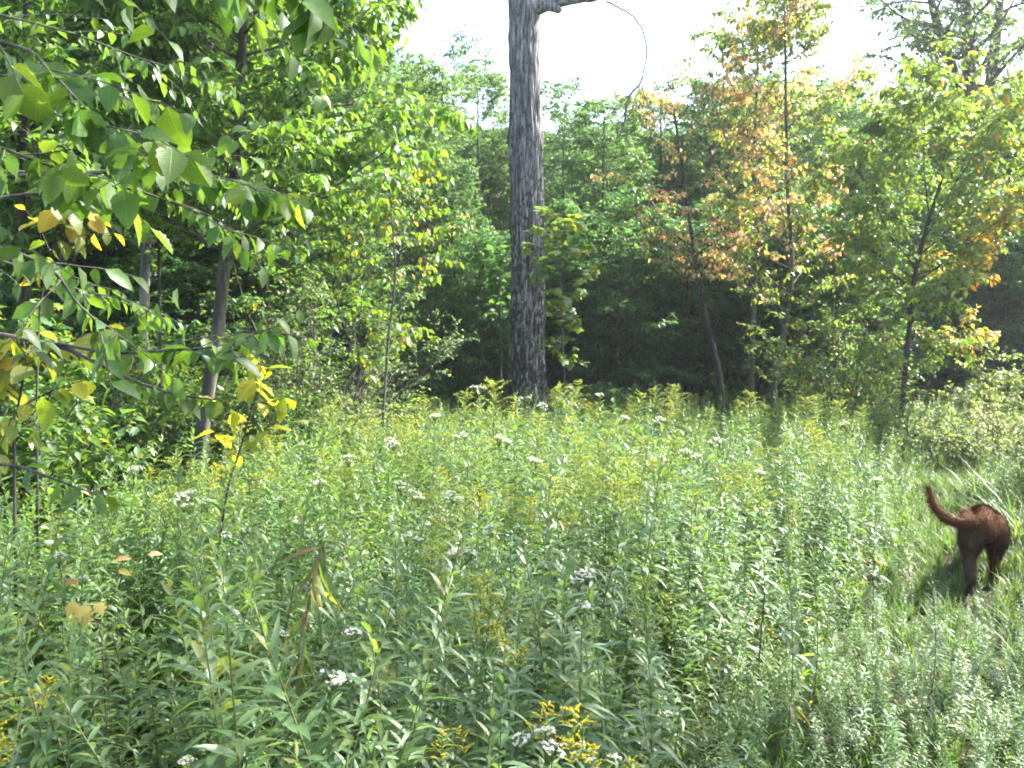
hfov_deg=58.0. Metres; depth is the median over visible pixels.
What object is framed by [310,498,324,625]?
herb plant
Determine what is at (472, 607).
white aster
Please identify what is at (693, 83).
forest tree
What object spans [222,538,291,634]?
weed plant
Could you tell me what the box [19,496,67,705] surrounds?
weed plant
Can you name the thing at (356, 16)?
forest tree
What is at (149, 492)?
goldenrod plant
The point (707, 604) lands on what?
white aster
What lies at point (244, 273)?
forest tree
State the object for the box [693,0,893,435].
cherry tree
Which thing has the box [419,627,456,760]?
weed plant
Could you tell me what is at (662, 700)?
weed plant
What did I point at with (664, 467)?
weed plant
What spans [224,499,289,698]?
weed plant
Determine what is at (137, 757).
weed plant
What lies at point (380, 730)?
weed plant
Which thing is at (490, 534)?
white aster
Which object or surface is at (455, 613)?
weed plant
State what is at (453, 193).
forest tree
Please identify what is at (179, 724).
weed plant
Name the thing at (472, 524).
weed plant
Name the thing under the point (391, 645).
weed plant
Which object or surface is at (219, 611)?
weed plant
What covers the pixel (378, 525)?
weed plant
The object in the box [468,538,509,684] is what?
weed plant
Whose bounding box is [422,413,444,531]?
white aster
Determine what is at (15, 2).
forest tree
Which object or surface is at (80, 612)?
maple seedling
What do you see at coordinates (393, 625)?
weed plant
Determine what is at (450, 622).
plant
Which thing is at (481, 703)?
weed plant
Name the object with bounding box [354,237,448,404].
forest tree
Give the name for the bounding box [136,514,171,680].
weed plant
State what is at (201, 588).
weed plant
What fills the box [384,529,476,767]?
weed plant
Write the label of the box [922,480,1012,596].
dog
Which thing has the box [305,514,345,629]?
weed plant
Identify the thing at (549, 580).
weed plant
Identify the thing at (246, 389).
sapling
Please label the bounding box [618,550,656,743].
weed plant
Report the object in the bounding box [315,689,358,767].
weed plant
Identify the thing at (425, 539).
weed plant
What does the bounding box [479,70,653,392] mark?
forest tree
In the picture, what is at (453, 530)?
weed plant
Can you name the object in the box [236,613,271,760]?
weed plant
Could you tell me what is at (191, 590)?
herb plant
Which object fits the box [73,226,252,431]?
forest tree
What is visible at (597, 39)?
sky
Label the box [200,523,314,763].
weed plant
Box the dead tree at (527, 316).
[502,0,647,436]
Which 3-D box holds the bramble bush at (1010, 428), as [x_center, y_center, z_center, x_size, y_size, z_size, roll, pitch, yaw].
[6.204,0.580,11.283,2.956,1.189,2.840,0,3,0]
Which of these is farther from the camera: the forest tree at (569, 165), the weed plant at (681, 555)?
the forest tree at (569, 165)
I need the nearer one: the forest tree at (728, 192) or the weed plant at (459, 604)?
the weed plant at (459, 604)
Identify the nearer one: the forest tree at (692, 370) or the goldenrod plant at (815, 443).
the goldenrod plant at (815, 443)
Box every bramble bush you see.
[215,367,450,477]
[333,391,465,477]
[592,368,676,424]
[804,393,1023,471]
[902,382,1023,470]
[938,337,1023,446]
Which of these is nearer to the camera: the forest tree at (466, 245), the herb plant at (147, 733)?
the herb plant at (147, 733)
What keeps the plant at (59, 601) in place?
on the ground at (920, 617)
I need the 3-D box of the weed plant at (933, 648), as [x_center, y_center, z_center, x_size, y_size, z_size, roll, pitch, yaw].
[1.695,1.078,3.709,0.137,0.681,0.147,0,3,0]
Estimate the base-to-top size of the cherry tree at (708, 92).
5.942 m
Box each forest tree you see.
[0,0,97,370]
[0,0,105,338]
[0,0,122,354]
[0,0,229,363]
[0,0,244,355]
[0,193,155,417]
[1,0,359,371]
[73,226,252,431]
[87,3,343,374]
[118,208,329,402]
[174,9,353,332]
[210,0,435,384]
[261,37,481,412]
[263,96,439,370]
[269,245,422,402]
[294,51,454,250]
[315,263,448,398]
[322,225,448,402]
[341,49,480,412]
[349,19,508,397]
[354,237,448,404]
[363,281,449,404]
[385,64,555,403]
[390,136,508,408]
[412,209,550,415]
[418,122,509,322]
[424,106,601,338]
[444,146,558,389]
[448,252,580,401]
[468,233,593,387]
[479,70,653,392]
[483,246,596,404]
[492,130,569,214]
[501,75,695,392]
[544,248,629,413]
[545,184,700,410]
[549,134,763,395]
[560,138,636,215]
[563,297,644,406]
[586,64,741,392]
[591,311,669,395]
[609,211,764,422]
[620,82,825,406]
[644,57,781,407]
[652,328,727,395]
[654,131,779,334]
[671,191,835,415]
[719,72,898,379]
[742,65,924,387]
[758,187,927,403]
[760,78,916,367]
[765,261,823,392]
[766,251,841,390]
[769,101,871,346]
[774,101,960,415]
[775,313,808,395]
[778,256,884,401]
[795,93,1021,403]
[808,272,890,405]
[812,221,954,409]
[879,220,997,400]
[895,286,974,401]
[909,97,1023,415]
[913,282,979,402]
[919,178,1023,410]
[927,287,1023,411]
[929,136,1018,298]
[933,123,1023,322]
[958,262,1023,397]
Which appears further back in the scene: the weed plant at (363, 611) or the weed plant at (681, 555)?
the weed plant at (681, 555)
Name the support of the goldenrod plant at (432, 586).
on the ground at (920, 617)
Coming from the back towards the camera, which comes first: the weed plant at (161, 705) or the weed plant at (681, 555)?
the weed plant at (681, 555)
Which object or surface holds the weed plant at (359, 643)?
on the ground at (920, 617)
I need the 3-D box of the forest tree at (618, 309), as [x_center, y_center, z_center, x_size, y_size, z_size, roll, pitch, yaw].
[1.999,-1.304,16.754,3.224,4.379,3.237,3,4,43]
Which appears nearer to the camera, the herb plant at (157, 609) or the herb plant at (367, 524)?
the herb plant at (157, 609)
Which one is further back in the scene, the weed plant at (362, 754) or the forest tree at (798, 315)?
the forest tree at (798, 315)
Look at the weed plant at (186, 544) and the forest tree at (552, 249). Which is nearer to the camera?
the weed plant at (186, 544)
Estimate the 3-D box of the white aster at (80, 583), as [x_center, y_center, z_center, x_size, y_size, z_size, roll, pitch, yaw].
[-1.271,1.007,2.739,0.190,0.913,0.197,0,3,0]
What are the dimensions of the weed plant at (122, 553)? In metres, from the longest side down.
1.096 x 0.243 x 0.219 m
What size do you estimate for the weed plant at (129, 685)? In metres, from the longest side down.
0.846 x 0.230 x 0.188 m
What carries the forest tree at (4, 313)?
on the ground at (920, 617)
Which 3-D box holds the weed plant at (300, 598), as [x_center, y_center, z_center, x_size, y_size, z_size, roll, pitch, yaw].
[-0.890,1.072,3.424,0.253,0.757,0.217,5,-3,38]
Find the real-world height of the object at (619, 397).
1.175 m
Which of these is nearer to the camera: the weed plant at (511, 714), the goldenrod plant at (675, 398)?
the weed plant at (511, 714)
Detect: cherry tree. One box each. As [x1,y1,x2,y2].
[591,51,760,436]
[689,2,831,409]
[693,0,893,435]
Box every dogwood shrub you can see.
[0,359,255,450]
[0,362,147,446]
[101,354,309,465]
[185,372,349,480]
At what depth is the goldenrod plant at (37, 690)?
1.80 m
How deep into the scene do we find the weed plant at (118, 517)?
4.20 m
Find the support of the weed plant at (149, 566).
on the ground at (920, 617)
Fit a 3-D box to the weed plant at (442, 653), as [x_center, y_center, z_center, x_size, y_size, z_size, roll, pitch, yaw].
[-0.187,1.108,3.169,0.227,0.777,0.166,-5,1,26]
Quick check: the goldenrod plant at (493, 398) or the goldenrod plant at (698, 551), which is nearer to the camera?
the goldenrod plant at (698, 551)
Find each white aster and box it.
[53,570,109,767]
[82,505,117,702]
[126,465,153,618]
[160,496,211,674]
[166,488,210,673]
[178,752,205,767]
[205,529,251,735]
[219,528,266,702]
[262,625,312,767]
[263,495,299,686]
[298,477,333,666]
[310,666,354,767]
[334,627,372,767]
[340,453,375,627]
[372,437,402,580]
[386,529,430,763]
[390,479,423,675]
[393,488,427,645]
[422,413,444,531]
[432,490,470,684]
[449,546,501,761]
[453,431,479,560]
[464,524,509,733]
[470,385,491,481]
[487,434,511,606]
[504,396,529,476]
[512,724,560,767]
[517,456,554,638]
[528,402,553,509]
[533,739,621,767]
[556,599,624,766]
[561,385,582,496]
[561,565,626,767]
[591,393,616,514]
[611,415,630,517]
[642,463,667,602]
[653,416,673,480]
[670,447,702,614]
[681,507,726,732]
[704,436,734,550]
[738,468,776,647]
[836,421,856,520]
[855,477,891,648]
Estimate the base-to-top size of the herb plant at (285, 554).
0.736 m
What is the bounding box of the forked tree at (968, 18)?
[858,0,1023,397]
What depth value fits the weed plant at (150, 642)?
3.62 m
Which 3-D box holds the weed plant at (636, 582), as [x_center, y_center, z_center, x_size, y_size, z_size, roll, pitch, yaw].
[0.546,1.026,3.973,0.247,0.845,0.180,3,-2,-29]
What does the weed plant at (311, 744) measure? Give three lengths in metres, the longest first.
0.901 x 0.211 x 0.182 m
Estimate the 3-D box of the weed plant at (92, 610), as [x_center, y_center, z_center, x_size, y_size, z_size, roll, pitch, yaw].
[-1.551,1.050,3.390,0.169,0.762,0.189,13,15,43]
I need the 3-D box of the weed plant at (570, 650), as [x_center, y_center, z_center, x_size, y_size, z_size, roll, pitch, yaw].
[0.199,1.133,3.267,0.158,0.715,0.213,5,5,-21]
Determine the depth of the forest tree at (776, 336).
21.00 m
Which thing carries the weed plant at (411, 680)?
on the ground at (920, 617)
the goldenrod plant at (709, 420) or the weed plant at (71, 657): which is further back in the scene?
the goldenrod plant at (709, 420)
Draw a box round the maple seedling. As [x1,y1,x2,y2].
[64,601,107,736]
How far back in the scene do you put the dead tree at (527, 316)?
13.89 m
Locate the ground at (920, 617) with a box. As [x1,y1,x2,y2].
[14,355,1023,767]
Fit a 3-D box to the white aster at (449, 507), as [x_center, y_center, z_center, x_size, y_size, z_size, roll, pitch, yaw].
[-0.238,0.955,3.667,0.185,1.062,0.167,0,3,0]
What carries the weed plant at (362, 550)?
on the ground at (920, 617)
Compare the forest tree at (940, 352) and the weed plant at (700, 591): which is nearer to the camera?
the weed plant at (700, 591)
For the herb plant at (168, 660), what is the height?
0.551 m
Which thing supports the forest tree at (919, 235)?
on the ground at (920, 617)
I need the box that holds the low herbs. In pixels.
[0,367,1023,767]
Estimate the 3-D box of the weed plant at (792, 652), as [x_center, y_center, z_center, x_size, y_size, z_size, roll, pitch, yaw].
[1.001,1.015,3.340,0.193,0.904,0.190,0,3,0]
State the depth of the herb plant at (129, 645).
3.55 m
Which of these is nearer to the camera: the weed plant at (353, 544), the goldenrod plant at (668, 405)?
the weed plant at (353, 544)
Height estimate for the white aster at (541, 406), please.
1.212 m
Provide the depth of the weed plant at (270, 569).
3.68 m
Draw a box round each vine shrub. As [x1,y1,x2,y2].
[737,261,975,435]
[775,385,929,458]
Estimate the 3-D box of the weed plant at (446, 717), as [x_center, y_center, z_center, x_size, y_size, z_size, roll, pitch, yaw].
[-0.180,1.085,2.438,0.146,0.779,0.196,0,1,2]
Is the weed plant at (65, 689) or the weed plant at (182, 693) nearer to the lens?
the weed plant at (65, 689)
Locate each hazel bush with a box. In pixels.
[0,278,147,562]
[0,313,164,558]
[33,329,197,515]
[63,301,257,487]
[185,198,440,425]
[196,368,358,489]
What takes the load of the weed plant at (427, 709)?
on the ground at (920, 617)
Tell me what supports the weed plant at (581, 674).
on the ground at (920, 617)
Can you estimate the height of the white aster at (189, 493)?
0.981 m
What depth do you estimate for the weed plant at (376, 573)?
3.96 m
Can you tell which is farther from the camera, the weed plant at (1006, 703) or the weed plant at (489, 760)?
the weed plant at (1006, 703)
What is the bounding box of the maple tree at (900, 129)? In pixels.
[805,32,1023,432]
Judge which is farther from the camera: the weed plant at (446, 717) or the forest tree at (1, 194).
the forest tree at (1, 194)
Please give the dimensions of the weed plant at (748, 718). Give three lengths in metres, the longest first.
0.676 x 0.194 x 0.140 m
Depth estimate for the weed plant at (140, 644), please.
3.08 m
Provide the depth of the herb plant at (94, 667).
3.41 m
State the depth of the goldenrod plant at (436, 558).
2.98 m
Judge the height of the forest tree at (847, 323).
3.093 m
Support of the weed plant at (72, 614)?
on the ground at (920, 617)
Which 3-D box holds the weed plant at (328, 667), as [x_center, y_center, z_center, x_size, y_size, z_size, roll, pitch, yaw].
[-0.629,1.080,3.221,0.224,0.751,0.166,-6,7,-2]
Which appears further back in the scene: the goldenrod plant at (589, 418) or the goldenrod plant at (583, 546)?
the goldenrod plant at (589, 418)
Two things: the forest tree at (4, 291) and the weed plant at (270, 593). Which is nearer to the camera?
the weed plant at (270, 593)
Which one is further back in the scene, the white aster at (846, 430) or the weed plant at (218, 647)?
the white aster at (846, 430)
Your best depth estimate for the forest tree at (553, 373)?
17.14 m
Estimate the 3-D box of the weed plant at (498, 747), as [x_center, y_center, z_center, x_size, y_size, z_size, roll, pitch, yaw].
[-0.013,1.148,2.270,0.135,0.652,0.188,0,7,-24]
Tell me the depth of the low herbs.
5.50 m
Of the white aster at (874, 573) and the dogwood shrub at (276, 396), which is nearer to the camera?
the white aster at (874, 573)
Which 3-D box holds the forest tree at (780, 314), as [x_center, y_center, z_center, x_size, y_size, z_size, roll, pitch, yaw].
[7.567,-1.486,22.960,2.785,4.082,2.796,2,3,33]
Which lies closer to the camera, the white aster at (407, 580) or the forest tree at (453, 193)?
the white aster at (407, 580)
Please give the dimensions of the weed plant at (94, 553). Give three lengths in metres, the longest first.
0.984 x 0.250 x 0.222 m
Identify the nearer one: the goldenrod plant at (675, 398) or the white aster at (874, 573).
the white aster at (874, 573)
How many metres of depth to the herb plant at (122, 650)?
2.99 m
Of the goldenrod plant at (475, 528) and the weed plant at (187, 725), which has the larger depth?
the goldenrod plant at (475, 528)
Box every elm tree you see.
[0,0,256,445]
[0,0,302,401]
[0,0,386,515]
[52,0,482,505]
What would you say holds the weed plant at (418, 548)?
on the ground at (920, 617)
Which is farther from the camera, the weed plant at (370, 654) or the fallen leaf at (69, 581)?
the fallen leaf at (69, 581)
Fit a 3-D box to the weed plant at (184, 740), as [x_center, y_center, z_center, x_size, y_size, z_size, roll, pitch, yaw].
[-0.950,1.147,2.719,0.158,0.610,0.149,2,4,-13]
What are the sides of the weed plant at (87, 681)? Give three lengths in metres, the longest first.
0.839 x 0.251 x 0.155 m
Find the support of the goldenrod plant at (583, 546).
on the ground at (920, 617)
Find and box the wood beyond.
[94,12,1023,394]
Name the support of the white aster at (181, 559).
on the ground at (920, 617)
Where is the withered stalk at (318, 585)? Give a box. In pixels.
[243,533,346,759]
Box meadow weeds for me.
[1,371,1023,726]
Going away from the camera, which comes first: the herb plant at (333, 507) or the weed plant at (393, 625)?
the weed plant at (393, 625)
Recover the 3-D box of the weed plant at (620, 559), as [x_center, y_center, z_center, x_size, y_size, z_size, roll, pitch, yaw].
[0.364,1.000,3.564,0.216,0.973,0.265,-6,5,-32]
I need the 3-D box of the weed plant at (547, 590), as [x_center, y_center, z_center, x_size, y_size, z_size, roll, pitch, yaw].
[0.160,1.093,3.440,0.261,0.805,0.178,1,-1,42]
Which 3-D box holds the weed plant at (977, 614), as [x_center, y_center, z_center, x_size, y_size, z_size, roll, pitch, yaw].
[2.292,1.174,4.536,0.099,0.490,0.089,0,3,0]
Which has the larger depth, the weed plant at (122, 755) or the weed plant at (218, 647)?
the weed plant at (218, 647)
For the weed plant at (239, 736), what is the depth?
2.37 m
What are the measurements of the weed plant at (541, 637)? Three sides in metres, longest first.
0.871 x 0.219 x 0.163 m
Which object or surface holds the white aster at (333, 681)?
on the ground at (920, 617)
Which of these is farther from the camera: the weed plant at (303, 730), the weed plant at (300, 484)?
the weed plant at (300, 484)
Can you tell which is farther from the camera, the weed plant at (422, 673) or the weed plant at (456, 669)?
the weed plant at (456, 669)
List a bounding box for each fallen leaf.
[65,578,77,584]
[116,556,129,560]
[118,568,130,575]
[148,551,161,555]
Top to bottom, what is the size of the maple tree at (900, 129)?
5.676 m
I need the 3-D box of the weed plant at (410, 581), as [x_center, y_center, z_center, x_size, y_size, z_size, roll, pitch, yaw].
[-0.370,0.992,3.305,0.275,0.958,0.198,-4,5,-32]
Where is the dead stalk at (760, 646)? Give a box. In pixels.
[755,593,764,714]
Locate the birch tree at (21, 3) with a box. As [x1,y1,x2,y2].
[0,2,267,371]
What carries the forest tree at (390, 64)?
on the ground at (920, 617)
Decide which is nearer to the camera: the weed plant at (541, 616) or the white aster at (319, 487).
the weed plant at (541, 616)
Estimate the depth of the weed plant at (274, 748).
2.46 m
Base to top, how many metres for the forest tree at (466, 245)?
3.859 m
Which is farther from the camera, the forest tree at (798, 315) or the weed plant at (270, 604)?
the forest tree at (798, 315)
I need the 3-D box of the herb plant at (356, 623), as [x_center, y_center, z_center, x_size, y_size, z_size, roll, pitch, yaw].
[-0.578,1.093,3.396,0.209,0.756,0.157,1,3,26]
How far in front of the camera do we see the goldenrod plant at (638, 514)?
3.76 m
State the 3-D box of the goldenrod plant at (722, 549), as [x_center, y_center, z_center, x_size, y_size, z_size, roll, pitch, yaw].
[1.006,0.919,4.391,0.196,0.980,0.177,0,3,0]
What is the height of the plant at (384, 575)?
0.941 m
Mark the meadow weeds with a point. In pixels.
(633, 485)
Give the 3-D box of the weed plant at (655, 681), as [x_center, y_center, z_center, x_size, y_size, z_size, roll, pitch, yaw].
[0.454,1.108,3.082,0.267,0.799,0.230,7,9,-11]
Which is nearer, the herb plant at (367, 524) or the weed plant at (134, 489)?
the weed plant at (134, 489)
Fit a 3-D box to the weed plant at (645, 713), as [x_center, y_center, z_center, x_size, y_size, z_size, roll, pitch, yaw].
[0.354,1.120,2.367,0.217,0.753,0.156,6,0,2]
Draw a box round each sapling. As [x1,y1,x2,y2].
[0,317,123,712]
[15,204,124,594]
[84,0,226,497]
[195,345,295,594]
[307,148,475,463]
[470,235,510,408]
[521,206,599,430]
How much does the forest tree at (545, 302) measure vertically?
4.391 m
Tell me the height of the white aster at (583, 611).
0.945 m
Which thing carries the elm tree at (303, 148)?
on the ground at (920, 617)
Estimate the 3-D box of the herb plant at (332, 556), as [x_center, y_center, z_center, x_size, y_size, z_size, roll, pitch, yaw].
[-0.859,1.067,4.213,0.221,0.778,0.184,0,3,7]
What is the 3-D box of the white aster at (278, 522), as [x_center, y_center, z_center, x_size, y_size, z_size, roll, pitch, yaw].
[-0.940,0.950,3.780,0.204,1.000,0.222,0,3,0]
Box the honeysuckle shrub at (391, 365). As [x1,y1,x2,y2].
[189,257,479,435]
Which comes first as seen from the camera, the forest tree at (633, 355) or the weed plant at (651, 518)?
the weed plant at (651, 518)
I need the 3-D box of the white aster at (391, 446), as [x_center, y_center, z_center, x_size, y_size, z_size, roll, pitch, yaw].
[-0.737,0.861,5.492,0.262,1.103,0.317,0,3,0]
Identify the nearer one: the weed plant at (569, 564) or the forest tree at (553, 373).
the weed plant at (569, 564)
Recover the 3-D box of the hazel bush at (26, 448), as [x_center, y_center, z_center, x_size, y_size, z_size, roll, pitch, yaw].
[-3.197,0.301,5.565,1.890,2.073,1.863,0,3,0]
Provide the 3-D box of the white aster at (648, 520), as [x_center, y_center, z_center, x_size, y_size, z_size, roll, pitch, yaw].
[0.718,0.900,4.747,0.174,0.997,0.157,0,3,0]
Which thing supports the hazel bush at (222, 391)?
on the ground at (920, 617)
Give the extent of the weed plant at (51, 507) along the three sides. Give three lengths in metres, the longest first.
1.320 x 0.366 x 0.313 m
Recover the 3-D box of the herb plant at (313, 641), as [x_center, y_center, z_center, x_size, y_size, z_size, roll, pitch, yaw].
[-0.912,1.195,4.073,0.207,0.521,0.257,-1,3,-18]
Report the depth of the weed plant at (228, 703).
1.87 m
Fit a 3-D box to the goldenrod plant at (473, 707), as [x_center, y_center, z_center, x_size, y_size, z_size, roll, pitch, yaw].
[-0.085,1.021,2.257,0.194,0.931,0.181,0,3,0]
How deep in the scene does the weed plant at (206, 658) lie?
1.75 m
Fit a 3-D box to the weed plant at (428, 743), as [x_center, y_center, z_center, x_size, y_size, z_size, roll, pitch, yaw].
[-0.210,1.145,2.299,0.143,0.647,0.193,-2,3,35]
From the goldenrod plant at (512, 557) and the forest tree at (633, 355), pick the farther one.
the forest tree at (633, 355)
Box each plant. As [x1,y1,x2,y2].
[0,476,44,665]
[0,496,84,767]
[0,523,27,721]
[0,542,87,737]
[0,577,24,727]
[0,598,60,767]
[0,621,60,767]
[0,675,68,748]
[0,721,18,766]
[1,482,63,699]
[3,611,108,767]
[4,625,96,767]
[6,624,40,725]
[6,693,25,731]
[8,651,39,749]
[10,500,45,677]
[13,537,82,692]
[18,412,100,745]
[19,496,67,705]
[24,529,65,653]
[24,574,70,765]
[26,590,60,706]
[27,520,114,714]
[30,550,101,767]
[32,614,92,761]
[32,621,116,767]
[33,649,70,766]
[41,541,81,722]
[42,527,104,760]
[46,535,64,651]
[51,502,95,634]
[53,532,70,585]
[53,556,86,691]
[55,596,82,749]
[59,438,119,616]
[59,547,99,705]
[59,690,152,767]
[60,573,116,755]
[61,685,96,767]
[62,552,102,626]
[64,581,235,726]
[64,627,117,767]
[67,674,118,767]
[74,573,109,721]
[78,474,164,672]
[78,504,136,704]
[82,462,118,668]
[83,624,114,733]
[83,659,137,767]
[85,464,133,638]
[87,684,128,755]
[89,522,119,659]
[92,483,126,655]
[95,620,156,766]
[95,686,125,767]
[96,606,139,763]
[98,662,150,767]
[100,460,145,693]
[104,619,126,689]
[106,540,158,689]
[110,578,163,745]
[111,542,133,688]
[111,664,189,767]
[112,624,167,762]
[113,597,180,767]
[114,561,179,767]
[115,617,148,735]
[118,506,174,704]
[120,572,145,655]
[124,487,167,691]
[126,654,202,767]
[130,738,152,766]
[131,467,165,630]
[133,714,162,767]
[134,735,166,767]
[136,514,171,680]
[137,553,172,698]
[139,700,169,767]
[145,539,164,658]
[147,566,243,767]
[150,650,216,764]
[151,622,169,678]
[153,637,192,736]
[155,445,197,660]
[155,673,190,767]
[156,600,214,767]
[157,547,276,767]
[158,534,284,767]
[158,571,196,765]
[158,676,200,767]
[160,496,209,686]
[160,514,208,734]
[160,649,195,759]
[161,526,270,767]
[166,679,204,767]
[167,549,234,756]
[168,663,211,764]
[170,499,230,717]
[174,491,204,627]
[174,529,216,612]
[179,537,237,731]
[179,564,219,755]
[180,452,243,618]
[180,574,237,738]
[181,523,210,645]
[181,559,204,625]
[185,647,251,762]
[186,548,269,767]
[187,595,240,744]
[190,507,212,592]
[190,614,222,743]
[190,617,281,767]
[193,581,223,731]
[194,463,236,582]
[196,553,239,724]
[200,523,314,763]
[205,630,253,766]
[207,640,298,767]
[210,455,281,698]
[216,546,292,766]
[219,670,291,767]
[220,532,295,657]
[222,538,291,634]
[222,662,289,765]
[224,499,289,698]
[228,459,280,634]
[229,558,270,676]
[231,468,260,582]
[234,592,334,767]
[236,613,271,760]
[238,530,264,666]
[242,580,284,734]
[248,495,323,751]
[249,657,313,766]
[253,524,283,658]
[254,697,288,767]
[255,467,291,619]
[257,577,311,667]
[257,698,282,767]
[261,554,283,674]
[266,458,332,624]
[266,522,296,628]
[267,509,312,686]
[268,587,276,626]
[272,679,317,767]
[272,723,293,767]
[273,704,315,763]
[280,441,316,602]
[280,738,326,767]
[283,492,310,595]
[283,578,388,759]
[286,487,354,631]
[286,613,317,731]
[288,610,335,755]
[289,596,385,766]
[289,610,315,701]
[289,702,323,767]
[290,572,356,767]
[293,629,342,767]
[296,553,341,696]
[298,558,373,712]
[299,645,379,767]
[300,521,339,666]
[300,684,323,729]
[302,538,344,743]
[303,715,348,767]
[304,600,354,767]
[305,497,443,663]
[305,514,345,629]
[306,624,330,709]
[309,587,350,716]
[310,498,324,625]
[315,534,350,681]
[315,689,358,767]
[319,518,343,582]
[320,464,371,641]
[320,537,338,670]
[320,598,403,767]
[321,557,370,756]
[321,653,366,767]
[324,506,337,542]
[325,486,404,759]
[331,585,378,753]
[332,606,383,725]
[333,458,376,623]
[335,581,439,767]
[336,515,361,683]
[337,539,418,738]
[338,663,368,759]
[341,537,395,706]
[343,556,394,742]
[345,565,411,761]
[347,459,398,628]
[350,574,390,728]
[352,535,435,764]
[353,537,400,760]
[354,451,393,614]
[354,738,383,767]
[356,711,412,767]
[358,498,385,579]
[364,514,437,657]
[365,486,454,678]
[366,550,387,673]
[367,492,415,687]
[369,491,444,626]
[369,586,465,767]
[370,489,387,586]
[372,513,438,707]
[378,563,412,690]
[379,694,434,767]
[381,515,400,604]
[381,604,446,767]
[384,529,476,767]
[384,656,420,767]
[385,524,429,705]
[386,561,438,705]
[386,615,435,734]
[389,585,444,767]
[389,691,434,767]
[399,729,428,767]
[404,485,462,720]
[407,518,469,767]
[409,497,435,641]
[409,514,471,727]
[410,509,425,625]
[411,510,473,641]
[412,679,437,767]
[414,467,456,640]
[415,567,481,767]
[417,539,474,765]
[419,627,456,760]
[420,597,479,762]
[420,707,438,767]
[423,586,523,767]
[425,610,468,766]
[426,520,473,744]
[430,615,480,766]
[430,725,474,767]
[434,529,476,657]
[434,657,462,767]
[436,687,479,766]
[437,493,525,695]
[439,489,475,619]
[439,544,471,733]
[440,751,459,767]
[442,550,493,765]
[443,542,494,715]
[445,707,466,767]
[448,584,518,767]
[449,388,479,489]
[449,611,505,767]
[450,456,513,626]
[452,483,498,664]
[452,569,520,766]
[454,564,537,736]
[456,637,530,767]
[457,608,503,766]
[459,506,516,691]
[460,463,504,666]
[460,590,503,761]
[467,377,520,509]
[467,526,501,607]
[468,439,509,604]
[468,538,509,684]
[469,669,516,767]
[473,470,500,573]
[476,604,504,760]
[478,503,502,641]
[483,617,530,766]
[486,484,536,674]
[486,617,550,767]
[486,717,509,767]
[489,575,547,767]
[491,571,522,714]
[491,627,544,766]
[496,697,535,767]
[499,455,569,761]
[500,536,525,711]
[502,516,586,767]
[504,501,541,697]
[505,497,545,712]
[507,402,524,496]
[510,640,532,763]
[525,510,595,756]
[525,700,560,767]
[526,578,575,767]
[527,462,567,689]
[528,600,561,767]
[531,566,606,767]
[532,530,597,766]
[535,603,600,762]
[536,564,568,726]
[540,477,579,691]
[541,660,590,766]
[543,681,602,767]
[548,615,619,767]
[549,382,589,527]
[554,603,579,753]
[554,703,611,767]
[555,513,588,739]
[556,379,594,516]
[557,501,635,729]
[558,416,584,539]
[559,482,584,649]
[559,504,611,657]
[563,437,600,572]
[565,478,607,655]
[566,578,603,757]
[569,620,658,766]
[574,604,612,766]
[575,721,599,767]
[583,402,601,501]
[586,588,680,765]
[587,520,637,721]
[588,635,623,765]
[589,457,625,648]
[591,429,621,577]
[591,662,635,767]
[593,667,645,767]
[596,444,643,637]
[600,479,641,666]
[602,611,648,765]
[604,398,649,569]
[604,504,638,693]
[606,754,633,767]
[607,562,644,739]
[608,429,637,578]
[609,496,643,649]
[612,548,650,710]
[615,492,663,698]
[617,451,676,677]
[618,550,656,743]
[618,677,668,767]
[619,443,681,609]
[619,575,683,767]
[620,529,660,704]
[621,460,672,676]
[622,493,672,645]
[623,753,642,767]
[624,608,677,767]
[626,389,658,503]
[626,583,669,736]
[629,487,676,662]
[638,594,673,754]
[643,385,666,503]
[645,468,681,675]
[647,454,680,646]
[649,591,705,767]
[650,516,708,627]
[652,487,692,690]
[654,524,686,703]
[655,401,678,508]
[660,383,690,488]
[668,467,706,701]
[672,487,722,710]
[674,559,722,686]
[677,502,724,711]
[689,407,720,505]
[705,475,736,644]
[721,717,767,767]
[724,662,767,767]
[735,389,768,491]
[744,477,784,665]
[765,540,818,760]
[793,420,828,550]
[794,535,835,751]
[822,399,858,513]
[830,440,865,593]
[834,418,860,528]
[915,569,949,723]
[934,610,965,740]
[969,576,988,650]
[998,666,1011,759]
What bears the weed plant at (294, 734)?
on the ground at (920, 617)
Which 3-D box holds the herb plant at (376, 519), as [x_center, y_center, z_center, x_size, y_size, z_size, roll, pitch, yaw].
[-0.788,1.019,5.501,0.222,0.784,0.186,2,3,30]
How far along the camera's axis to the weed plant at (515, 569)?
3.83 m
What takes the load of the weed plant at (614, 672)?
on the ground at (920, 617)
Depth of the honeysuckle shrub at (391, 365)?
11.06 m
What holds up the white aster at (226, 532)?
on the ground at (920, 617)
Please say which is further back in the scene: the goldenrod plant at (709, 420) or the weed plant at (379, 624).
the goldenrod plant at (709, 420)
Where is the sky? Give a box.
[338,0,1023,140]
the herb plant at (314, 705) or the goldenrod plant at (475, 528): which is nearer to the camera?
the herb plant at (314, 705)
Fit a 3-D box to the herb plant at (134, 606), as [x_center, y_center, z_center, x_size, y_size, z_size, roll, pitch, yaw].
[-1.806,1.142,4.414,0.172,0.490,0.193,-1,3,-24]
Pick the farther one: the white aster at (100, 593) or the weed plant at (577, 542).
the weed plant at (577, 542)
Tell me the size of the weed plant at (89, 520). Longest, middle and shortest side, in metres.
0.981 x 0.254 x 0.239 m
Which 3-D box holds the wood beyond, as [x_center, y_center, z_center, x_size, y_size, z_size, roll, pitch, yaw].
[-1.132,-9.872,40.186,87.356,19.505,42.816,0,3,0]
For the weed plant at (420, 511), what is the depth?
4.35 m

